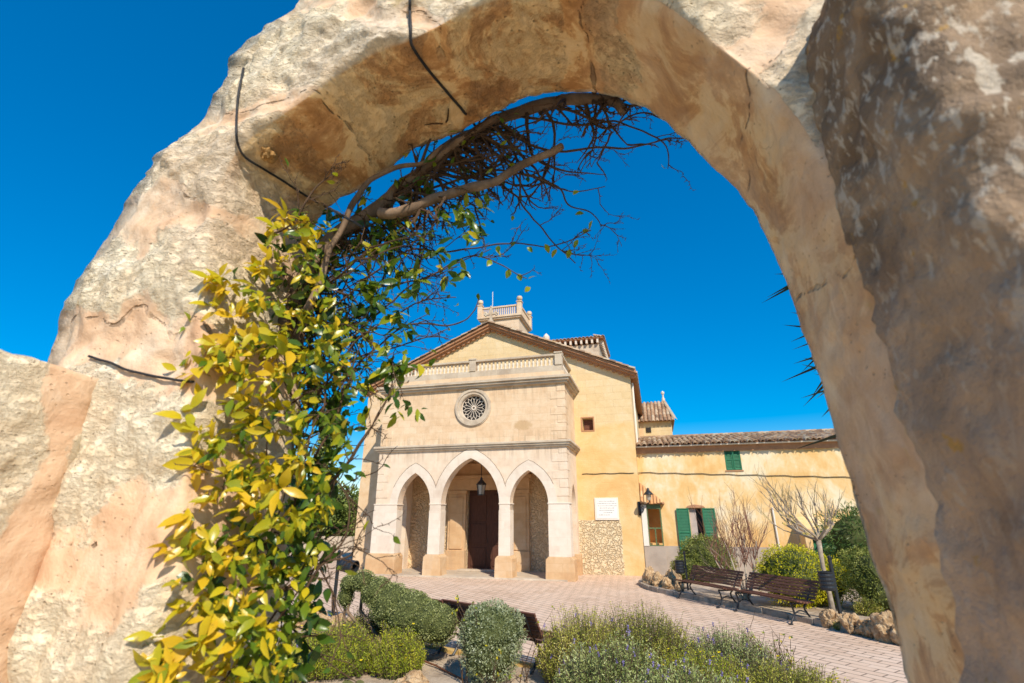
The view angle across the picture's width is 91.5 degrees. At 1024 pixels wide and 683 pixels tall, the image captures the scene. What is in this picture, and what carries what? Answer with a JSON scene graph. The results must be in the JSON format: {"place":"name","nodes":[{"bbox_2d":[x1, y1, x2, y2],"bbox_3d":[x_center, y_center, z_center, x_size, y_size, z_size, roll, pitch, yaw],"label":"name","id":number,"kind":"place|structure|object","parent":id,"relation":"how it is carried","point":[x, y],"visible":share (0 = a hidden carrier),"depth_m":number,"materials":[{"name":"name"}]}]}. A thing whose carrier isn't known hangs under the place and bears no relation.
{"place":"outdoors","nodes":[
{"label":"outdoors","id":0,"kind":"place"},
{"bbox_2d":[279,523,395,682],"bbox_3d":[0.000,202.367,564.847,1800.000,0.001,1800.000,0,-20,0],"label":"ground","id":1,"kind":"structure","parent":0,"point":[349,681],"depth_m":7.15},
{"bbox_2d":[636,428,857,575],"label":"side wing","id":2,"kind":"structure","parent":1,"relation":"on","point":[669,521],"depth_m":20.52,"materials":[{"name":"beige paint"}]},
{"bbox_2d":[638,488,652,514],"bbox_3d":[5.438,6.588,20.521,0.386,1.080,0.916,13,-24,-33],"label":"wall lamp","id":3,"kind":"object","parent":2,"relation":"attached to","point":[648,493],"visible":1,"depth_m":20.40,"materials":[{"name":"black metal"}]},
{"bbox_2d":[676,504,717,549],"bbox_3d":[7.598,7.768,20.424,1.500,2.070,0.320,-5,-20,15],"label":"window","id":4,"kind":"structure","parent":2,"relation":"in","point":[683,520],"depth_m":20.50,"materials":[{"name":"wood"}]},
{"bbox_2d":[585,472,849,477],"bbox_3d":[10.605,5.430,20.053,15.501,0.596,0.418,-5,-20,15],"label":"wall cable","id":5,"kind":"object","parent":2,"relation":"attached to","point":[714,474],"depth_m":20.85,"materials":[{"name":"black rubber"}]},
{"bbox_2d":[724,451,743,471],"bbox_3d":[9.253,4.988,20.872,0.700,0.890,0.090,-5,-20,15],"label":"window","id":6,"kind":"structure","parent":2,"relation":"in","point":[736,460],"depth_m":20.84,"materials":[{"name":"wood"}]},
{"bbox_2d":[651,574,885,619],"bbox_3d":[12.304,5.950,10.287,18.900,0.090,16.850,-5,-20,15],"label":"flower bed","id":7,"kind":"object","parent":1,"relation":"on","point":[756,600],"visible":0.04,"depth_m":13.49,"materials":[{"name":"grey stone"}]},
{"bbox_2d":[641,566,654,584],"bbox_3d":[4.702,8.143,17.078,0.546,0.826,0.690,11,-22,-29],"label":"rock","id":8,"kind":"object","parent":7,"relation":"on","point":[648,572],"visible":0.49,"depth_m":16.99,"materials":[{"name":"beige stone"}]},
{"bbox_2d":[650,571,664,586],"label":"rock","id":9,"kind":"object","parent":7,"relation":"on","point":[656,577],"visible":0.67,"depth_m":16.52,"materials":[{"name":"beige stone"}]},
{"bbox_2d":[661,577,673,588],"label":"rock","id":10,"kind":"object","parent":7,"relation":"on","point":[667,582],"visible":0.76,"depth_m":15.88,"materials":[{"name":"beige stone"}]},
{"bbox_2d":[665,569,681,587],"bbox_3d":[5.301,7.860,16.344,0.527,0.753,0.700,10,-22,-26],"label":"rock","id":11,"kind":"object","parent":7,"relation":"on","point":[672,575],"visible":0.45,"depth_m":16.25,"materials":[{"name":"beige stone"}]},
{"bbox_2d":[674,579,684,591],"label":"rock","id":12,"kind":"object","parent":7,"relation":"on","point":[677,587],"visible":0.61,"depth_m":15.36,"materials":[{"name":"beige stone"}]},
{"bbox_2d":[674,551,688,590],"bbox_3d":[5.328,7.242,15.762,0.326,1.130,0.326,11,-22,-28],"label":"litter bin","id":13,"kind":"object","parent":7,"relation":"on","point":[679,567],"visible":1,"depth_m":15.70,"materials":[{"name":"black metal"}]},
{"bbox_2d":[670,533,736,582],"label":"round shrub","id":14,"kind":"object","parent":7,"relation":"on","point":[695,550],"visible":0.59,"depth_m":17.58,"materials":[{"name":"green plant"}]},
{"bbox_2d":[688,483,777,599],"bbox_3d":[6.444,5.675,14.300,2.806,3.163,1.394,0,-20,0],"label":"bare shrub","id":15,"kind":"object","parent":7,"relation":"on","point":[744,551],"visible":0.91,"depth_m":14.19,"materials":[{"name":"brown plant"}]},
{"bbox_2d":[746,464,845,611],"bbox_3d":[6.815,4.544,11.575,2.210,3.461,1.679,-7,-21,19],"label":"bare tree","id":16,"kind":"object","parent":7,"relation":"on","point":[817,537],"visible":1,"depth_m":11.77,"materials":[{"name":"beige plant"}]},
{"bbox_2d":[753,542,853,608],"bbox_3d":[7.589,6.099,13.015,2.540,1.672,1.655,0,-20,0],"label":"golden shrub","id":17,"kind":"object","parent":7,"relation":"on","point":[794,562],"visible":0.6,"depth_m":12.69,"materials":[{"name":"green plant"}]},
{"bbox_2d":[819,608,835,627],"bbox_3d":[6.757,5.923,10.617,0.327,0.430,0.410,3,-20,-9],"label":"rock","id":18,"kind":"object","parent":7,"relation":"on","point":[826,616],"visible":0.85,"depth_m":10.54,"materials":[{"name":"beige stone"}]},
{"bbox_2d":[816,555,841,613],"bbox_3d":[6.852,5.370,10.791,0.326,1.360,0.326,-14,-24,35],"label":"litter bin","id":19,"kind":"object","parent":7,"relation":"on","point":[827,580],"visible":1,"depth_m":10.76,"materials":[{"name":"black metal"}]},
{"bbox_2d":[832,613,841,623],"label":"rock","id":20,"kind":"object","parent":7,"relation":"on","point":[837,615],"visible":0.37,"depth_m":10.44,"materials":[{"name":"beige stone"}]},
{"bbox_2d":[814,499,869,581],"bbox_3d":[11.973,6.763,16.662,3.807,2.996,2.844,0,-20,0],"label":"oleander","id":21,"kind":"object","parent":7,"relation":"on","point":[845,533],"visible":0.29,"depth_m":16.52,"materials":[{"name":"green plant"}]},
{"bbox_2d":[835,545,890,612],"bbox_3d":[9.251,5.745,12.002,2.544,1.644,1.435,0,-20,0],"label":"hedge","id":22,"kind":"object","parent":7,"relation":"on","point":[865,579],"visible":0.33,"depth_m":11.86,"materials":[{"name":"green plant"}]},
{"bbox_2d":[851,595,884,615],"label":"weed","id":23,"kind":"object","parent":7,"relation":"on","point":[860,609],"visible":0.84,"depth_m":11.55,"materials":[{"name":"green plant"}]},
{"bbox_2d":[805,0,1023,682],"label":"stone pier","id":24,"kind":"structure","parent":1,"relation":"on","point":[918,107],"depth_m":0.64,"materials":[{"name":"beige stone"}]},
{"bbox_2d":[276,622,550,682],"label":"garden soil","id":25,"kind":"structure","parent":0,"point":[435,674],"depth_m":7.38,"materials":[{"name":"beige soil"}]},
{"bbox_2d":[272,641,314,682],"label":"flower bush","id":26,"kind":"object","parent":25,"relation":"on","point":[298,681],"visible":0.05,"depth_m":7.03,"materials":[{"name":"green plant"}]},
{"bbox_2d":[296,602,318,629],"bbox_3d":[-4.336,5.879,10.547,0.619,0.651,0.482,-11,-22,29],"label":"rock","id":27,"kind":"object","parent":25,"relation":"on","point":[300,623],"visible":0.07,"depth_m":10.38,"materials":[{"name":"beige stone"}]},
{"bbox_2d":[318,611,330,620],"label":"rock","id":28,"kind":"object","parent":25,"relation":"on","point":[324,616],"visible":0.12,"depth_m":10.49,"materials":[{"name":"beige stone"}]},
{"bbox_2d":[328,613,342,631],"bbox_3d":[-3.558,5.787,10.104,0.421,0.495,0.394,-6,-20,18],"label":"rock","id":29,"kind":"object","parent":25,"relation":"on","point":[333,617],"visible":0.29,"depth_m":10.06,"materials":[{"name":"beige stone"}]},
{"bbox_2d":[292,617,381,681],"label":"flower bush","id":30,"kind":"object","parent":25,"relation":"on","point":[357,650],"visible":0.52,"depth_m":7.34,"materials":[{"name":"green plant"}]},
{"bbox_2d":[336,605,395,644],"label":"flower bush","id":31,"kind":"object","parent":25,"relation":"on","point":[361,621],"visible":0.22,"depth_m":8.49,"materials":[{"name":"green plant"}]},
{"bbox_2d":[365,620,427,679],"bbox_3d":[-1.740,4.654,7.571,0.969,0.770,0.922,0,-20,0],"label":"flower bush","id":32,"kind":"object","parent":25,"relation":"on","point":[397,657],"visible":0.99,"depth_m":7.36,"materials":[{"name":"green plant"}]},
{"bbox_2d":[337,569,459,646],"bbox_3d":[-1.955,4.595,8.366,2.280,1.423,1.026,-4,-20,12],"label":"clipped hedge","id":33,"kind":"object","parent":25,"relation":"on","point":[390,603],"visible":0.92,"depth_m":8.14,"materials":[{"name":"green plant"}]},
{"bbox_2d":[394,669,428,682],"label":"rock","id":34,"kind":"object","parent":25,"relation":"on","point":[414,676],"visible":1,"depth_m":6.92,"materials":[{"name":"beige stone"}]},
{"bbox_2d":[424,660,463,679],"bbox_3d":[-1.100,4.964,7.578,0.077,0.048,1.354,15,-24,-36],"label":"garden pipe","id":35,"kind":"object","parent":25,"relation":"on","point":[445,670],"visible":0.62,"depth_m":7.49,"materials":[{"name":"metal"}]},
{"bbox_2d":[450,595,479,682],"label":"rose bush","id":36,"kind":"object","parent":25,"relation":"on","point":[457,599],"visible":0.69,"depth_m":7.01,"materials":[{"name":"green plant"}]},
{"bbox_2d":[7,0,964,682],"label":"stone arch","id":37,"kind":"structure","parent":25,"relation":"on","point":[725,90],"depth_m":1.25,"materials":[{"name":"beige stone"}]},
{"bbox_2d":[88,355,194,382],"bbox_3d":[-0.920,0.081,1.285,0.378,0.102,0.106,-5,-20,15],"label":"cable","id":38,"kind":"object","parent":37,"relation":"attached to","point":[141,373],"visible":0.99,"depth_m":1.24,"materials":[{"name":"black rubber"}]},
{"bbox_2d":[260,146,277,163],"bbox_3d":[-0.719,-0.553,1.468,0.056,0.059,0.061,0,-20,0],"label":"mud nest","id":39,"kind":"object","parent":37,"relation":"attached to","point":[268,154],"visible":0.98,"depth_m":1.45,"materials":[{"name":"beige soil"}]},
{"bbox_2d":[235,67,363,228],"bbox_3d":[-0.553,-0.502,1.536,0.485,0.657,0.434,-5,-20,15],"label":"cable","id":40,"kind":"object","parent":37,"relation":"attached to","point":[264,169],"visible":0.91,"depth_m":1.46,"materials":[{"name":"black rubber"}]},
{"bbox_2d":[123,92,693,682],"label":"climbing vine","id":41,"kind":"object","parent":37,"relation":"attached to","point":[313,282],"visible":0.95,"depth_m":1.34,"materials":[{"name":"green plant"}]},
{"bbox_2d":[408,0,475,125],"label":"cable","id":42,"kind":"object","parent":37,"relation":"attached to","point":[426,66],"visible":0.91,"depth_m":1.42,"materials":[{"name":"black rubber"}]},
{"bbox_2d":[456,597,529,682],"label":"round shrub","id":43,"kind":"object","parent":25,"relation":"on","point":[497,629],"visible":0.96,"depth_m":6.91,"materials":[{"name":"green plant"}]},
{"bbox_2d":[441,599,554,674],"bbox_3d":[-0.177,4.781,8.195,2.120,0.874,0.848,-17,-26,39],"label":"park bench","id":44,"kind":"object","parent":25,"relation":"on","point":[531,624],"visible":0.27,"depth_m":7.56,"materials":[{"name":"brown wood"}]},
{"bbox_2d":[476,645,521,682],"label":"rose bush","id":45,"kind":"object","parent":25,"relation":"on","point":[520,675],"visible":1,"depth_m":6.38,"materials":[{"name":"green plant"}]},
{"bbox_2d":[510,606,554,682],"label":"rose bush","id":46,"kind":"object","parent":25,"relation":"on","point":[529,651],"visible":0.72,"depth_m":7.03,"materials":[{"name":"green plant"}]},
{"bbox_2d":[533,604,625,682],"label":"rosemary bush","id":47,"kind":"object","parent":25,"relation":"on","point":[564,640],"visible":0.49,"depth_m":6.95,"materials":[{"name":"green plant"}]},
{"bbox_2d":[553,625,677,682],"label":"lavender bush","id":48,"kind":"object","parent":25,"relation":"on","point":[616,666],"visible":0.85,"depth_m":6.10,"materials":[{"name":"green plant"}]},
{"bbox_2d":[592,599,706,665],"bbox_3d":[1.909,4.343,7.287,1.818,1.168,1.351,0,-20,0],"label":"rosemary bush","id":49,"kind":"object","parent":25,"relation":"on","point":[656,639],"visible":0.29,"depth_m":7.16,"materials":[{"name":"green plant"}]},
{"bbox_2d":[618,653,748,682],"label":"lavender bush","id":50,"kind":"object","parent":25,"relation":"on","point":[659,677],"visible":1,"depth_m":5.55,"materials":[{"name":"green plant"}]},
{"bbox_2d":[641,641,758,682],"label":"santolina bush","id":51,"kind":"object","parent":25,"relation":"on","point":[720,667],"visible":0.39,"depth_m":6.08,"materials":[{"name":"green plant"}]},
{"bbox_2d":[672,620,792,682],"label":"lavender bush","id":52,"kind":"object","parent":25,"relation":"on","point":[746,650],"visible":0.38,"depth_m":6.70,"materials":[{"name":"green plant"}]},
{"bbox_2d":[743,611,800,670],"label":"rose bush","id":53,"kind":"object","parent":25,"relation":"on","point":[790,637],"visible":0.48,"depth_m":6.56,"materials":[{"name":"green plant"}]},
{"bbox_2d":[737,653,847,682],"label":"herb bush","id":54,"kind":"object","parent":25,"relation":"on","point":[788,676],"visible":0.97,"depth_m":5.91,"materials":[{"name":"green plant"}]},
{"bbox_2d":[764,274,835,449],"bbox_3d":[1.539,1.018,1.707,0.805,3.624,0.805,0,-20,0],"label":"yucca","id":55,"kind":"object","parent":25,"relation":"on","point":[785,288],"depth_m":2.19,"materials":[{"name":"green plant"}]},
{"bbox_2d":[0,0,833,496],"label":"sky","id":56,"kind":"structure","parent":0,"point":[91,91],"materials":[{"name":"blue"}]},
{"bbox_2d":[283,552,907,682],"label":"pavement","id":57,"kind":"structure","parent":0,"point":[856,658],"depth_m":12.16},
{"bbox_2d":[312,408,337,488],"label":"cypress","id":58,"kind":"object","parent":57,"relation":"on","point":[321,451],"visible":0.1,"depth_m":43.02,"materials":[{"name":"green plant"}]},
{"bbox_2d":[302,536,354,551],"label":"boundary wall","id":59,"kind":"structure","parent":57,"relation":"on","point":[348,539],"depth_m":34.35,"materials":[{"name":"grey stone"}]},
{"bbox_2d":[311,478,358,535],"bbox_3d":[-13.287,13.007,37.834,5.651,5.345,5.436,0,-20,0],"label":"evergreen tree","id":60,"kind":"object","parent":57,"relation":"on","point":[339,516],"visible":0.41,"depth_m":36.75,"materials":[{"name":"green plant"}]},
{"bbox_2d":[331,550,359,615],"bbox_3d":[-3.755,5.479,11.157,0.545,1.500,0.310,-7,-21,19],"label":"litter bin","id":61,"kind":"object","parent":57,"relation":"on","point":[355,567],"visible":0.66,"depth_m":11.23,"materials":[{"name":"black metal"}]},
{"bbox_2d":[431,598,464,653],"bbox_3d":[-1.729,5.205,9.393,2.120,0.874,0.848,-16,-25,39],"label":"park bench","id":62,"kind":"object","parent":57,"relation":"on","point":[441,647],"visible":0.08,"depth_m":8.59,"materials":[{"name":"brown wood"}]},
{"bbox_2d":[410,643,542,668],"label":"garden kerb","id":63,"kind":"structure","parent":57,"relation":"on","point":[451,651],"depth_m":8.55,"materials":[{"name":"beige stone"}]},
{"bbox_2d":[353,306,645,581],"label":"church","id":64,"kind":"structure","parent":57,"relation":"on","point":[537,427],"depth_m":21.64,"materials":[{"name":"stone"}]},
{"bbox_2d":[455,389,490,426],"bbox_3d":[-1.674,2.888,21.695,1.680,1.680,0.305,-5,-20,15],"label":"rose window","id":65,"kind":"structure","parent":64,"relation":"in","point":[473,406],"depth_m":21.72,"materials":[{"name":"grey stone"}]},
{"bbox_2d":[476,464,485,494],"bbox_3d":[-1.331,5.834,21.688,0.480,1.640,0.416,-5,-20,15],"label":"hanging lantern","id":66,"kind":"object","parent":64,"relation":"hanging from","point":[481,484],"visible":0.98,"depth_m":21.41,"materials":[{"name":"black metal"}]},
{"bbox_2d":[468,490,498,568],"bbox_3d":[-1.002,8.468,22.414,2.020,3.400,0.171,-5,-20,15],"label":"door","id":67,"kind":"structure","parent":64,"relation":"in","point":[483,509],"depth_m":22.47,"materials":[{"name":"brown wood"}]},
{"bbox_2d":[477,292,531,332],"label":"bell tower","id":68,"kind":"structure","parent":64,"relation":"on","point":[520,319],"depth_m":36.39,"materials":[{"name":"stone"}]},
{"bbox_2d":[543,333,609,357],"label":"lantern tower","id":69,"kind":"structure","parent":64,"relation":"on","point":[596,344],"depth_m":31.76,"materials":[{"name":"grey stone"}]},
{"bbox_2d":[581,416,594,431],"bbox_3d":[3.466,3.788,22.696,0.600,0.670,0.320,-5,-20,15],"label":"window","id":70,"kind":"structure","parent":64,"relation":"in","point":[589,426],"depth_m":22.74,"materials":[{"name":"brown wood"}]},
{"bbox_2d":[594,498,618,519],"bbox_3d":[4.017,7.105,21.172,1.000,0.900,0.054,-5,-20,15],"label":"plaque","id":71,"kind":"object","parent":64,"relation":"attached to","point":[606,508],"visible":1,"depth_m":21.15,"materials":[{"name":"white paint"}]},
{"bbox_2d":[674,565,743,607],"bbox_3d":[5.435,6.804,13.908,0.848,0.874,2.120,6,-20,-17],"label":"park bench","id":72,"kind":"object","parent":57,"relation":"on","point":[695,574],"visible":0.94,"depth_m":13.89,"materials":[{"name":"brown wood"}]},
{"bbox_2d":[638,579,861,634],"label":"kerb","id":73,"kind":"structure","parent":57,"relation":"on","point":[781,614],"depth_m":12.64,"materials":[{"name":"stone"}]},
{"bbox_2d":[730,572,818,624],"bbox_3d":[6.193,6.093,11.900,0.848,0.874,2.120,6,-20,-17],"label":"park bench","id":74,"kind":"object","parent":57,"relation":"on","point":[789,584],"visible":0.98,"depth_m":11.86,"materials":[{"name":"brown wood"}]},
{"bbox_2d":[832,619,841,630],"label":"weed","id":75,"kind":"object","parent":57,"relation":"on","point":[838,628],"visible":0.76,"depth_m":10.36,"materials":[{"name":"green plant"}]},
{"bbox_2d":[839,612,859,634],"bbox_3d":[6.864,5.729,10.102,0.363,0.442,0.371,15,-24,-36],"label":"rock","id":76,"kind":"object","parent":57,"relation":"on","point":[848,621],"visible":0.88,"depth_m":10.02,"materials":[{"name":"beige stone"}]},
{"bbox_2d":[855,619,868,636],"bbox_3d":[6.958,5.662,9.828,0.350,0.342,0.230,-14,-24,35],"label":"rock","id":77,"kind":"object","parent":57,"relation":"on","point":[860,628],"visible":0.56,"depth_m":9.82,"materials":[{"name":"beige stone"}]},
{"bbox_2d":[863,618,873,638],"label":"rock","id":78,"kind":"object","parent":57,"relation":"on","point":[867,624],"visible":0.54,"depth_m":9.66,"materials":[{"name":"beige stone"}]},
{"bbox_2d":[870,610,894,643],"bbox_3d":[7.104,5.446,9.467,0.457,0.666,0.500,8,-21,-20],"label":"rock","id":79,"kind":"object","parent":57,"relation":"on","point":[882,623],"visible":0.67,"depth_m":9.40,"materials":[{"name":"beige stone"}]},
{"bbox_2d":[890,624,898,645],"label":"rock","id":80,"kind":"object","parent":57,"relation":"on","point":[893,637],"visible":0.2,"depth_m":9.15,"materials":[{"name":"beige stone"}]},
{"bbox_2d":[638,391,676,438],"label":"turret","id":81,"kind":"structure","parent":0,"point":[656,418],"depth_m":31.09,"materials":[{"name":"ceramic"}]},
{"label":"path","id":82,"kind":"structure","parent":0,"visible":0},
{"bbox_2d":[0,349,97,682],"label":"garden wall","id":83,"kind":"structure","parent":82,"relation":"on","point":[44,406],"depth_m":1.12,"materials":[{"name":"stone"}]}
]}

